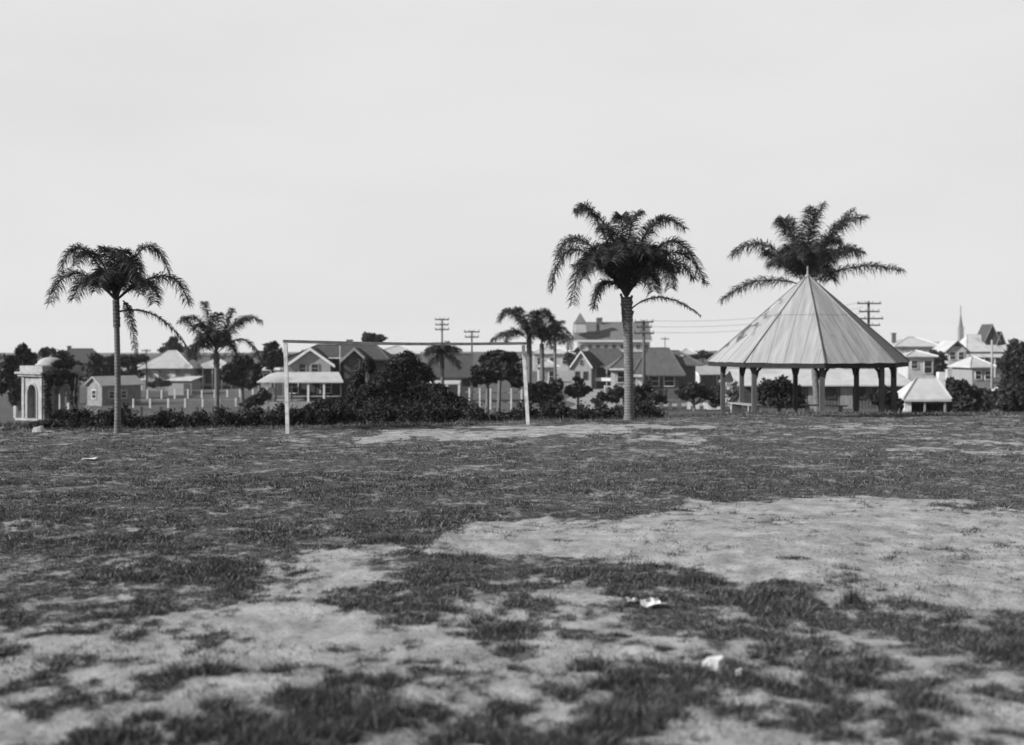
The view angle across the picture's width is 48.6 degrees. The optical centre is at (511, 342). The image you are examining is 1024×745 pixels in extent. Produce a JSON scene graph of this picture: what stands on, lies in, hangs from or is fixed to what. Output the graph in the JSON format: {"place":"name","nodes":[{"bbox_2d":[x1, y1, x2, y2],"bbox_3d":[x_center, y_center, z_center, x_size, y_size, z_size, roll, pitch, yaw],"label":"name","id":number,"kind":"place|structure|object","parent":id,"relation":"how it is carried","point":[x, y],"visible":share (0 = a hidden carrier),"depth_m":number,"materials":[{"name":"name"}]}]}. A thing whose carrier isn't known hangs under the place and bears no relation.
{"place":"outdoors","nodes":[
{"label":"outdoors","id":0,"kind":"place"},
{"bbox_2d":[69,401,98,413],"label":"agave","id":1,"kind":"object","parent":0,"point":[85,407],"visible":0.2,"depth_m":49.84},
{"bbox_2d":[0,351,1023,744],"bbox_3d":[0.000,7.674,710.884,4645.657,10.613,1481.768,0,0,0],"label":"ground","id":2,"kind":"structure","parent":0,"point":[294,627],"depth_m":12.95,"materials":[{"name":"soil"}]},
{"bbox_2d":[0,342,38,410],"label":"tree","id":3,"kind":"object","parent":2,"relation":"on","point":[10,380],"visible":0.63,"depth_m":94.48,"materials":[{"name":"black plant"}]},
{"bbox_2d":[14,355,86,420],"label":"pavilion","id":4,"kind":"structure","parent":2,"relation":"on","point":[32,378],"depth_m":67.05,"materials":[{"name":"stone"}]},
{"bbox_2d":[41,355,79,419],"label":"creeper","id":5,"kind":"object","parent":4,"relation":"attached to","point":[65,361],"visible":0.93,"depth_m":65.85,"materials":[{"name":"black plant"}]},
{"bbox_2d":[37,346,84,395],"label":"tree","id":6,"kind":"object","parent":2,"relation":"on","point":[45,352],"visible":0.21,"depth_m":119.61,"materials":[{"name":"black plant"}]},
{"bbox_2d":[27,407,114,427],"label":"hedge","id":7,"kind":"object","parent":2,"relation":"on","point":[78,418],"visible":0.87,"depth_m":33.22,"materials":[{"name":"black plant"}]},
{"bbox_2d":[66,346,100,387],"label":"house","id":8,"kind":"structure","parent":2,"relation":"on","point":[80,355],"depth_m":183.62,"materials":[{"name":"white paint"}]},
{"bbox_2d":[85,353,131,379],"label":"tree","id":9,"kind":"object","parent":2,"relation":"on","point":[97,364],"visible":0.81,"depth_m":139.21,"materials":[{"name":"black plant"}]},
{"bbox_2d":[83,375,143,405],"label":"shed","id":10,"kind":"structure","parent":2,"relation":"on","point":[100,390],"depth_m":116.70,"materials":[{"name":"metal"}]},
{"bbox_2d":[44,241,193,433],"bbox_3d":[-10.592,-0.155,30.141,4.162,5.190,2.680,0,0,31],"label":"palm tree","id":11,"kind":"object","parent":2,"relation":"on","point":[113,276],"visible":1,"depth_m":30.03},
{"bbox_2d":[121,353,149,378],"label":"tree","id":12,"kind":"object","parent":2,"relation":"on","point":[133,367],"visible":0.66,"depth_m":149.32,"materials":[{"name":"black plant"}]},
{"bbox_2d":[0,349,302,359],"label":"distant woods","id":13,"kind":"object","parent":2,"relation":"on","point":[224,356],"depth_m":412.95,"materials":[{"name":"black plant"}]},
{"bbox_2d":[146,377,171,396],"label":"shrub","id":14,"kind":"object","parent":2,"relation":"on","point":[159,382],"visible":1,"depth_m":144.50,"materials":[{"name":"black plant"}]},
{"bbox_2d":[123,348,199,389],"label":"cottage","id":15,"kind":"structure","parent":2,"relation":"on","point":[167,364],"depth_m":166.75,"materials":[{"name":"metal"}]},
{"bbox_2d":[157,336,185,352],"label":"tree","id":16,"kind":"object","parent":2,"relation":"on","point":[171,343],"visible":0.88,"depth_m":214.51,"materials":[{"name":"black plant"}]},
{"bbox_2d":[167,376,202,394],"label":"shed","id":17,"kind":"structure","parent":2,"relation":"on","point":[181,385],"depth_m":148.98,"materials":[{"name":"metal"}]},
{"bbox_2d":[132,398,239,407],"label":"fence","id":18,"kind":"object","parent":2,"relation":"on","point":[184,399],"visible":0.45,"depth_m":109.93,"materials":[{"name":"white paint"}]},
{"bbox_2d":[108,399,282,427],"bbox_3d":[-9.506,2.268,34.507,5.496,1.145,2.319,0,0,-13],"label":"hedge","id":19,"kind":"object","parent":2,"relation":"on","point":[257,416],"visible":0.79,"depth_m":34.22,"materials":[{"name":"black plant"}]},
{"bbox_2d":[124,406,269,417],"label":"fence","id":20,"kind":"object","parent":2,"relation":"on","point":[141,410],"visible":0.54,"depth_m":71.95,"materials":[{"name":"wood"}]},
{"bbox_2d":[141,389,253,398],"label":"fence","id":21,"kind":"object","parent":2,"relation":"on","point":[146,390],"visible":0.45,"depth_m":138.92,"materials":[{"name":"white paint"}]},
{"bbox_2d":[196,358,238,388],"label":"cottage","id":22,"kind":"structure","parent":2,"relation":"on","point":[206,370],"depth_m":170.75,"materials":[{"name":"metal"}]},
{"bbox_2d":[176,301,262,410],"bbox_3d":[-15.991,1.017,62.052,4.941,6.629,2.859,0,0,0],"label":"palm tree","id":23,"kind":"object","parent":2,"relation":"on","point":[214,336],"visible":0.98,"depth_m":61.66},
{"bbox_2d":[219,354,263,406],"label":"tree","id":24,"kind":"object","parent":2,"relation":"on","point":[243,372],"visible":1,"depth_m":104.48,"materials":[{"name":"black plant"}]},
{"bbox_2d":[238,387,272,409],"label":"shrub","id":25,"kind":"object","parent":2,"relation":"on","point":[262,396],"visible":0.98,"depth_m":91.70,"materials":[{"name":"black plant"}]},
{"bbox_2d":[258,340,283,386],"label":"tree","id":26,"kind":"object","parent":2,"relation":"on","point":[271,359],"visible":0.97,"depth_m":119.34,"materials":[{"name":"black plant"}]},
{"bbox_2d":[258,367,283,395],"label":"house","id":27,"kind":"structure","parent":2,"relation":"on","point":[265,372],"depth_m":133.45,"materials":[{"name":"white paint"}]},
{"bbox_2d":[276,395,356,425],"bbox_3d":[-6.031,2.263,35.318,2.918,1.248,1.741,0,0,-35],"label":"hedge","id":28,"kind":"object","parent":2,"relation":"on","point":[313,413],"visible":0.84,"depth_m":35.01,"materials":[{"name":"black plant"}]},
{"bbox_2d":[259,680,392,713],"bbox_3d":[-1.259,2.370,7.658,0.924,0.136,0.567,0,0,0],"label":"grass tuft","id":29,"kind":"object","parent":2,"relation":"on","point":[341,691],"visible":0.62,"depth_m":7.67,"materials":[{"name":"grey plant"}]},
{"bbox_2d":[257,340,395,409],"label":"house","id":30,"kind":"structure","parent":2,"relation":"on","point":[319,371],"depth_m":99.10,"materials":[{"name":"white paint"}]},
{"bbox_2d":[289,383,298,393],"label":"window","id":31,"kind":"structure","parent":30,"relation":"in","point":[295,386],"depth_m":99.95,"materials":[{"name":"glass"}]},
{"bbox_2d":[305,383,314,398],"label":"door","id":32,"kind":"structure","parent":30,"relation":"in","point":[311,385],"depth_m":99.95,"materials":[{"name":"wood"}]},
{"bbox_2d":[320,383,331,393],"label":"window","id":33,"kind":"structure","parent":30,"relation":"in","point":[328,386],"depth_m":99.95,"materials":[{"name":"glass"}]},
{"bbox_2d":[312,396,346,406],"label":"shrub","id":34,"kind":"object","parent":2,"relation":"on","point":[323,401],"visible":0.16,"depth_m":59.72,"materials":[{"name":"black plant"}]},
{"bbox_2d":[345,357,376,409],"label":"bush","id":35,"kind":"object","parent":2,"relation":"on","point":[354,398],"visible":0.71,"depth_m":43.85,"materials":[{"name":"black plant"}]},
{"bbox_2d":[361,331,387,341],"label":"tree","id":36,"kind":"object","parent":2,"relation":"on","point":[370,337],"visible":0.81,"depth_m":149.34,"materials":[{"name":"black plant"}]},
{"bbox_2d":[356,533,420,544],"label":"grass tuft","id":37,"kind":"object","parent":2,"relation":"on","point":[389,539],"visible":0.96,"depth_m":13.75,"materials":[{"name":"grey plant"}]},
{"bbox_2d":[355,349,437,422],"bbox_3d":[-4.207,1.717,43.012,3.126,2.950,2.684,0,0,-24],"label":"bush","id":38,"kind":"object","parent":2,"relation":"on","point":[411,381],"visible":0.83,"depth_m":42.62,"materials":[{"name":"black plant"}]},
{"bbox_2d":[384,345,423,376],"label":"house","id":39,"kind":"structure","parent":2,"relation":"on","point":[394,350],"depth_m":158.43,"materials":[{"name":"metal"}]},
{"bbox_2d":[282,340,529,433],"bbox_3d":[-2.765,1.192,31.668,7.486,2.544,0.209,0,0,-29],"label":"goal frame","id":40,"kind":"object","parent":2,"relation":"on","point":[286,389],"visible":0.85,"depth_m":31.09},
{"bbox_2d":[350,396,483,423],"bbox_3d":[-3.225,2.365,37.226,4.565,1.193,2.239,0,0,-12],"label":"hedge","id":41,"kind":"object","parent":2,"relation":"on","point":[389,414],"visible":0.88,"depth_m":36.99,"materials":[{"name":"black plant"}]},
{"bbox_2d":[435,318,448,342],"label":"utility pole","id":42,"kind":"object","parent":2,"relation":"on","point":[441,324],"visible":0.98,"depth_m":119.83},
{"bbox_2d":[423,340,463,384],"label":"palm tree","id":43,"kind":"object","parent":2,"relation":"on","point":[436,350],"visible":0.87,"depth_m":79.66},
{"bbox_2d":[429,354,473,400],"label":"house","id":44,"kind":"structure","parent":2,"relation":"on","point":[454,379],"depth_m":112.00,"materials":[{"name":"white paint"}]},
{"bbox_2d":[427,382,484,421],"bbox_3d":[-2.026,2.204,41.077,2.137,1.626,1.370,0,0,0],"label":"bush","id":45,"kind":"object","parent":2,"relation":"on","point":[438,394],"visible":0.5,"depth_m":40.82,"materials":[{"name":"black plant"}]},
{"bbox_2d":[464,330,479,400],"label":"utility pole","id":46,"kind":"object","parent":2,"relation":"on","point":[472,336],"visible":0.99,"depth_m":114.82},
{"bbox_2d":[458,388,523,409],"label":"fence","id":47,"kind":"object","parent":2,"relation":"on","point":[490,392],"visible":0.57,"depth_m":91.95,"materials":[{"name":"white paint"}]},
{"bbox_2d":[468,361,526,413],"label":"tree","id":48,"kind":"object","parent":2,"relation":"on","point":[512,374],"visible":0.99,"depth_m":71.64,"materials":[{"name":"black plant"}]},
{"bbox_2d":[478,348,521,411],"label":"tree","id":49,"kind":"object","parent":2,"relation":"on","point":[490,359],"visible":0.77,"depth_m":77.57,"materials":[{"name":"black plant"}]},
{"bbox_2d":[0,408,1023,744],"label":"field grass","id":50,"kind":"structure","parent":2,"relation":"on","point":[252,728],"depth_m":10.16,"materials":[{"name":"plant"}]},
{"bbox_2d":[490,306,556,408],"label":"palm tree","id":51,"kind":"object","parent":2,"relation":"on","point":[530,326],"visible":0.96,"depth_m":69.73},
{"bbox_2d":[523,377,564,406],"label":"tree","id":52,"kind":"object","parent":2,"relation":"on","point":[551,391],"visible":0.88,"depth_m":65.64,"materials":[{"name":"black plant"}]},
{"bbox_2d":[534,359,559,383],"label":"house","id":53,"kind":"structure","parent":2,"relation":"on","point":[548,370],"depth_m":162.95,"materials":[{"name":"metal"}]},
{"bbox_2d":[527,318,566,396],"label":"palm tree","id":54,"kind":"object","parent":2,"relation":"on","point":[557,330],"visible":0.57,"depth_m":81.88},
{"bbox_2d":[474,399,623,421],"bbox_3d":[1.305,2.368,37.998,5.265,0.957,2.129,0,0,-8],"label":"hedge","id":55,"kind":"object","parent":2,"relation":"on","point":[559,410],"visible":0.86,"depth_m":37.84,"materials":[{"name":"black plant"}]},
{"bbox_2d":[532,346,572,370],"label":"house","id":56,"kind":"structure","parent":2,"relation":"on","point":[560,353],"depth_m":211.95,"materials":[{"name":"white paint"}]},
{"bbox_2d":[549,320,574,379],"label":"palm tree","id":57,"kind":"object","parent":2,"relation":"on","point":[570,337],"visible":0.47,"depth_m":99.88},
{"bbox_2d":[564,347,582,369],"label":"tree","id":58,"kind":"object","parent":2,"relation":"on","point":[569,357],"visible":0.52,"depth_m":189.74,"materials":[{"name":"grey plant"}]},
{"bbox_2d":[564,375,592,406],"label":"tree","id":59,"kind":"object","parent":2,"relation":"on","point":[577,388],"visible":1,"depth_m":79.72,"materials":[{"name":"black plant"}]},
{"bbox_2d":[569,348,623,388],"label":"house","id":60,"kind":"structure","parent":2,"relation":"on","point":[589,365],"depth_m":149.21,"materials":[{"name":"white paint"}]},
{"bbox_2d":[590,390,619,403],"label":"shrub","id":61,"kind":"object","parent":2,"relation":"on","point":[600,396],"visible":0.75,"depth_m":91.68,"materials":[{"name":"black plant"}]},
{"bbox_2d":[573,313,651,355],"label":"school building","id":62,"kind":"structure","parent":2,"relation":"on","point":[598,333],"depth_m":235.30,"materials":[{"name":"stone"}]},
{"bbox_2d":[546,200,711,419],"bbox_3d":[3.673,-1.007,35.990,5.187,6.999,3.583,0,0,-25],"label":"palm tree","id":63,"kind":"object","parent":2,"relation":"on","point":[628,263],"visible":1,"depth_m":35.59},
{"bbox_2d":[605,379,654,410],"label":"tree","id":64,"kind":"object","parent":2,"relation":"on","point":[616,391],"visible":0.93,"depth_m":87.78,"materials":[{"name":"black plant"}]},
{"bbox_2d":[586,670,675,692],"bbox_3d":[0.840,2.398,8.084,0.645,0.120,0.419,0,0,0],"label":"grass tuft","id":65,"kind":"object","parent":2,"relation":"on","point":[626,679],"visible":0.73,"depth_m":8.04,"materials":[{"name":"grey plant"}]},
{"bbox_2d":[634,319,653,392],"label":"utility pole","id":66,"kind":"object","parent":2,"relation":"on","point":[643,327],"visible":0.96,"depth_m":95.88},
{"bbox_2d":[640,597,660,606],"bbox_3d":[1.263,2.372,10.376,0.186,0.065,0.170,0,0,0],"label":"paper scrap","id":67,"kind":"object","parent":2,"relation":"on","point":[650,601],"visible":1,"depth_m":10.33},
{"bbox_2d":[634,398,667,417],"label":"hedge","id":68,"kind":"object","parent":2,"relation":"on","point":[648,408],"visible":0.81,"depth_m":39.39,"materials":[{"name":"black plant"}]},
{"bbox_2d":[604,347,702,397],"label":"bungalow","id":69,"kind":"object","parent":2,"relation":"on","point":[668,371],"visible":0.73,"depth_m":118.22,"materials":[{"name":"brick"}]},
{"bbox_2d":[617,371,623,382],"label":"window","id":70,"kind":"structure","parent":69,"relation":"in","point":[620,374],"depth_m":118.35,"materials":[{"name":"glass"}]},
{"bbox_2d":[657,379,665,394],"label":"door","id":71,"kind":"structure","parent":69,"relation":"in","point":[661,390],"depth_m":116.34,"materials":[{"name":"wood"}]},
{"bbox_2d":[664,376,674,386],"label":"window","id":72,"kind":"structure","parent":69,"relation":"in","point":[670,380],"depth_m":116.37,"materials":[{"name":"glass"}]},
{"bbox_2d":[639,390,667,405],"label":"shrub","id":73,"kind":"object","parent":2,"relation":"on","point":[655,397],"visible":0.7,"depth_m":89.73,"materials":[{"name":"black plant"}]},
{"bbox_2d":[660,569,725,585],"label":"grass tuft","id":74,"kind":"object","parent":2,"relation":"on","point":[697,579],"visible":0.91,"depth_m":11.37,"materials":[{"name":"grey plant"}]},
{"bbox_2d":[659,402,730,409],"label":"fence","id":75,"kind":"object","parent":2,"relation":"on","point":[679,406],"visible":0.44,"depth_m":88.86,"materials":[{"name":"white paint"}]},
{"bbox_2d":[674,381,726,410],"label":"tree","id":76,"kind":"object","parent":2,"relation":"on","point":[693,391],"visible":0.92,"depth_m":83.48,"materials":[{"name":"black plant"}]},
{"bbox_2d":[689,349,713,364],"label":"tree","id":77,"kind":"object","parent":2,"relation":"on","point":[700,354],"visible":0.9,"depth_m":179.21,"materials":[{"name":"black plant"}]},
{"bbox_2d":[701,655,725,670],"bbox_3d":[1.498,2.373,8.417,0.190,0.085,0.163,0,0,0],"label":"paper scrap","id":78,"kind":"object","parent":2,"relation":"on","point":[718,660],"visible":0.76,"depth_m":8.37,"materials":[{"name":"paper"}]},
{"bbox_2d":[696,365,738,389],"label":"cottage","id":79,"kind":"structure","parent":2,"relation":"on","point":[708,376],"depth_m":127.09,"materials":[{"name":"white paint"}]},
{"bbox_2d":[725,379,744,405],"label":"bush","id":80,"kind":"object","parent":2,"relation":"on","point":[731,391],"visible":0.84,"depth_m":69.80,"materials":[{"name":"grey plant"}]},
{"bbox_2d":[728,402,761,412],"bbox_3d":[10.479,3.020,51.076,0.520,0.575,2.200,0,0,-17],"label":"bench","id":81,"kind":"object","parent":2,"relation":"on","point":[737,406],"visible":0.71,"depth_m":51.74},
{"bbox_2d":[757,374,806,411],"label":"tree","id":82,"kind":"object","parent":2,"relation":"on","point":[775,393],"visible":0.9,"depth_m":67.41,"materials":[{"name":"black plant"}]},
{"bbox_2d":[757,578,807,587],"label":"grass tuft","id":83,"kind":"object","parent":2,"relation":"on","point":[783,581],"visible":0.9,"depth_m":11.29,"materials":[{"name":"grey plant"}]},
{"bbox_2d":[775,554,810,560],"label":"grass tuft","id":84,"kind":"object","parent":2,"relation":"on","point":[795,558],"visible":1,"depth_m":12.67,"materials":[{"name":"grey plant"}]},
{"bbox_2d":[707,266,909,412],"bbox_3d":[13.563,0.049,52.000,8.461,7.138,8.461,0,0,28],"label":"gazebo","id":85,"kind":"object","parent":2,"relation":"on","point":[807,321],"visible":0.99,"depth_m":49.69,"materials":[{"name":"metal"}]},
{"bbox_2d":[718,200,905,411],"bbox_3d":[15.583,-1.776,58.979,9.980,11.262,4.183,0,0,0],"label":"palm tree","id":86,"kind":"object","parent":2,"relation":"on","point":[817,257],"visible":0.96,"depth_m":58.50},
{"bbox_2d":[719,369,911,408],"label":"long shed","id":87,"kind":"structure","parent":2,"relation":"on","point":[839,386],"depth_m":88.04,"materials":[{"name":"metal"}]},
{"bbox_2d":[808,386,813,408],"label":"door","id":88,"kind":"structure","parent":87,"relation":"in","point":[810,388],"depth_m":87.95,"materials":[{"name":"wood"}]},
{"bbox_2d":[825,388,835,398],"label":"window","id":89,"kind":"structure","parent":87,"relation":"in","point":[830,393],"depth_m":87.95,"materials":[{"name":"black glass"}]},
{"bbox_2d":[840,386,852,408],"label":"door","id":90,"kind":"structure","parent":87,"relation":"in","point":[846,392],"depth_m":87.95,"materials":[{"name":"wood"}]},
{"bbox_2d":[859,388,865,398],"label":"window","id":91,"kind":"structure","parent":87,"relation":"in","point":[862,391],"depth_m":87.95,"materials":[{"name":"black glass"}]},
{"bbox_2d":[800,404,847,411],"bbox_3d":[15.091,3.297,54.834,2.200,0.575,0.520,0,0,28],"label":"bench","id":92,"kind":"object","parent":2,"relation":"on","point":[807,406],"visible":0.64,"depth_m":54.73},
{"bbox_2d":[836,580,868,604],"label":"grass tuft","id":93,"kind":"object","parent":2,"relation":"on","point":[855,596],"visible":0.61,"depth_m":10.47,"materials":[{"name":"grey plant"}]},
{"bbox_2d":[857,301,882,368],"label":"utility pole","id":94,"kind":"object","parent":2,"relation":"on","point":[868,311],"visible":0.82,"depth_m":104.78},
{"bbox_2d":[867,384,903,411],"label":"tree","id":95,"kind":"object","parent":2,"relation":"on","point":[873,399],"visible":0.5,"depth_m":65.70,"materials":[{"name":"black plant"}]},
{"bbox_2d":[885,333,936,368],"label":"house","id":96,"kind":"structure","parent":2,"relation":"on","point":[909,344],"depth_m":192.12,"materials":[{"name":"white paint"}]},
{"bbox_2d":[897,350,938,380],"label":"house","id":97,"kind":"structure","parent":2,"relation":"on","point":[921,363],"depth_m":147.95,"materials":[{"name":"white paint"}]},
{"bbox_2d":[924,360,932,373],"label":"window","id":98,"kind":"structure","parent":97,"relation":"in","point":[928,364],"depth_m":147.90,"materials":[{"name":"glass"}]},
{"bbox_2d":[897,372,952,412],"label":"shed","id":99,"kind":"structure","parent":2,"relation":"on","point":[918,394],"depth_m":71.28,"materials":[{"name":"white paint"}]},
{"bbox_2d":[928,349,948,376],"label":"tree","id":100,"kind":"object","parent":2,"relation":"on","point":[940,365],"visible":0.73,"depth_m":159.15,"materials":[{"name":"black plant"}]},
{"bbox_2d":[927,402,953,411],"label":"bush","id":101,"kind":"object","parent":2,"relation":"on","point":[935,407],"visible":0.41,"depth_m":71.59,"materials":[{"name":"black plant"}]},
{"bbox_2d":[934,306,963,343],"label":"church spire","id":102,"kind":"structure","parent":2,"relation":"on","point":[960,332],"depth_m":419.15,"materials":[{"name":"stone"}]},
{"bbox_2d":[932,341,969,378],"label":"house","id":103,"kind":"structure","parent":2,"relation":"on","point":[954,351],"depth_m":170.00,"materials":[{"name":"white paint"}]},
{"bbox_2d":[945,377,973,412],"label":"bush","id":104,"kind":"object","parent":2,"relation":"on","point":[955,389],"visible":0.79,"depth_m":79.51,"materials":[{"name":"black plant"}]},
{"bbox_2d":[947,355,996,389],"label":"house","id":105,"kind":"structure","parent":2,"relation":"on","point":[972,370],"depth_m":137.68,"materials":[{"name":"white paint"}]},
{"bbox_2d":[963,383,999,412],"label":"bush","id":106,"kind":"object","parent":2,"relation":"on","point":[984,398],"visible":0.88,"depth_m":75.80,"materials":[{"name":"black plant"}]},
{"bbox_2d":[960,324,1006,376],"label":"house","id":107,"kind":"structure","parent":2,"relation":"on","point":[978,345],"depth_m":200.88,"materials":[{"name":"white paint"}]},
{"bbox_2d":[991,340,992,388],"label":"utility pole","id":108,"kind":"object","parent":2,"relation":"on","point":[991,364],"visible":0.59,"depth_m":99.91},
{"bbox_2d":[990,382,1023,412],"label":"bush","id":109,"kind":"object","parent":2,"relation":"on","point":[1011,397],"visible":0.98,"depth_m":69.41,"materials":[{"name":"black plant"}]},
{"bbox_2d":[996,338,1023,385],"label":"tree","id":110,"kind":"object","parent":2,"relation":"on","point":[1010,364],"visible":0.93,"depth_m":95.41,"materials":[{"name":"black plant"}]},
{"bbox_2d":[0,0,1023,352],"label":"sky","id":111,"kind":"structure","parent":0,"point":[316,170],"materials":[{"name":"white"}]},
{"bbox_2d":[557,370,622,408],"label":"road","id":112,"kind":"structure","parent":0,"point":[566,375],"depth_m":124.64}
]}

